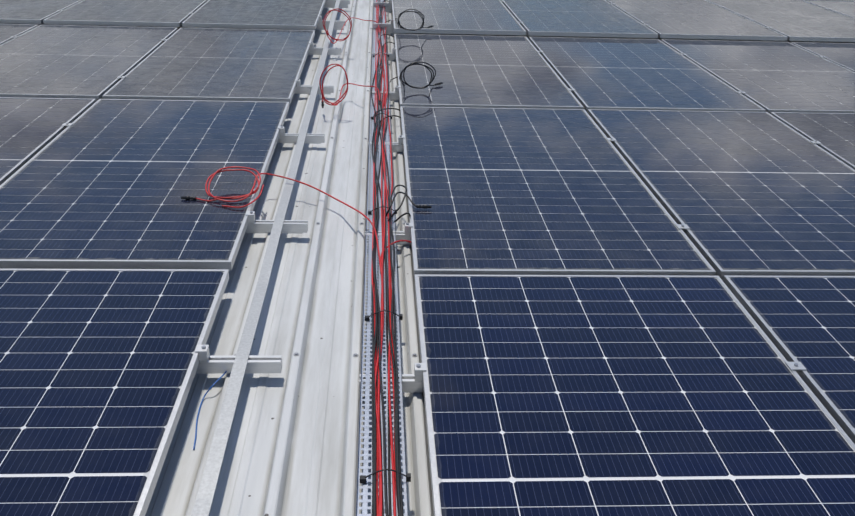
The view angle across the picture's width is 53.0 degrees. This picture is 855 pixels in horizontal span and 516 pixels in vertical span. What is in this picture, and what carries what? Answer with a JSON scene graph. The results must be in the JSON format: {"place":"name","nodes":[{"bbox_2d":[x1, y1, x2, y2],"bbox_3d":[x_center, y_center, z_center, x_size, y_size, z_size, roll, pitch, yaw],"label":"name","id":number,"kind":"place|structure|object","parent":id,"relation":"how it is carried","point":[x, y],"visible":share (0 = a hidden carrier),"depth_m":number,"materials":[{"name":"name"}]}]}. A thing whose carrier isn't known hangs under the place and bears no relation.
{"place":"outdoors","nodes":[
{"label":"outdoors","id":0,"kind":"place"},
{"label":"ground","id":1,"kind":"structure","parent":0,"visible":0},
{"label":"building walls","id":2,"kind":"object","parent":1,"relation":"on","visible":0},
{"bbox_2d":[0,0,722,515],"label":"roof sheet","id":3,"kind":"object","parent":2,"relation":"on","point":[292,442],"depth_m":2.89,"materials":[{"name":"paint"}]},
{"bbox_2d":[234,6,416,356],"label":"roof screws","id":4,"kind":"object","parent":3,"relation":"on","point":[355,354],"visible":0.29,"depth_m":2.77,"materials":[{"name":"silver metal"}]},
{"bbox_2d":[356,0,407,515],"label":"cable tray","id":5,"kind":"object","parent":3,"relation":"on","point":[366,437],"visible":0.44,"depth_m":2.75,"materials":[{"name":"silver metal"}]},
{"bbox_2d":[181,0,442,515],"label":"cables","id":6,"kind":"object","parent":5,"relation":"in","point":[377,504],"visible":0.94,"depth_m":3.17,"materials":[{"name":"red plastic"}]},
{"bbox_2d":[42,0,854,392],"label":"mounting rails","id":7,"kind":"object","parent":3,"relation":"on","point":[256,364],"visible":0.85,"depth_m":3.63,"materials":[{"name":"metal"}]},
{"bbox_2d":[191,0,339,515],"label":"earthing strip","id":8,"kind":"object","parent":7,"relation":"on","point":[206,491],"visible":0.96,"depth_m":2.77,"materials":[{"name":"silver metal"}]},
{"bbox_2d":[193,371,226,449],"bbox_3d":[-0.648,0.423,2.502,0.056,0.055,0.366,4,25,4],"label":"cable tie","id":9,"kind":"object","parent":8,"relation":"attached to","point":[200,407],"visible":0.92,"depth_m":2.51,"materials":[{"name":"blue"}]},
{"bbox_2d":[10,0,830,380],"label":"panel clamps","id":10,"kind":"object","parent":7,"relation":"on","point":[420,368],"visible":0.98,"depth_m":3.58,"materials":[{"name":"metal"}]},
{"bbox_2d":[0,0,854,515],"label":"solar panel frames","id":11,"kind":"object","parent":7,"relation":"on","point":[832,412],"visible":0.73,"depth_m":3.71,"materials":[{"name":"silver metal"}]},
{"bbox_2d":[0,0,854,515],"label":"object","id":12,"kind":"object","parent":11,"relation":"on","point":[512,478],"visible":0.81,"depth_m":3.37,"materials":[{"name":"white metal"}]},
{"bbox_2d":[0,0,854,515],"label":"solar panels","id":13,"kind":"object","parent":11,"relation":"on","point":[54,434],"visible":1,"depth_m":3.43,"materials":[{"name":"blue glass"}]}
]}

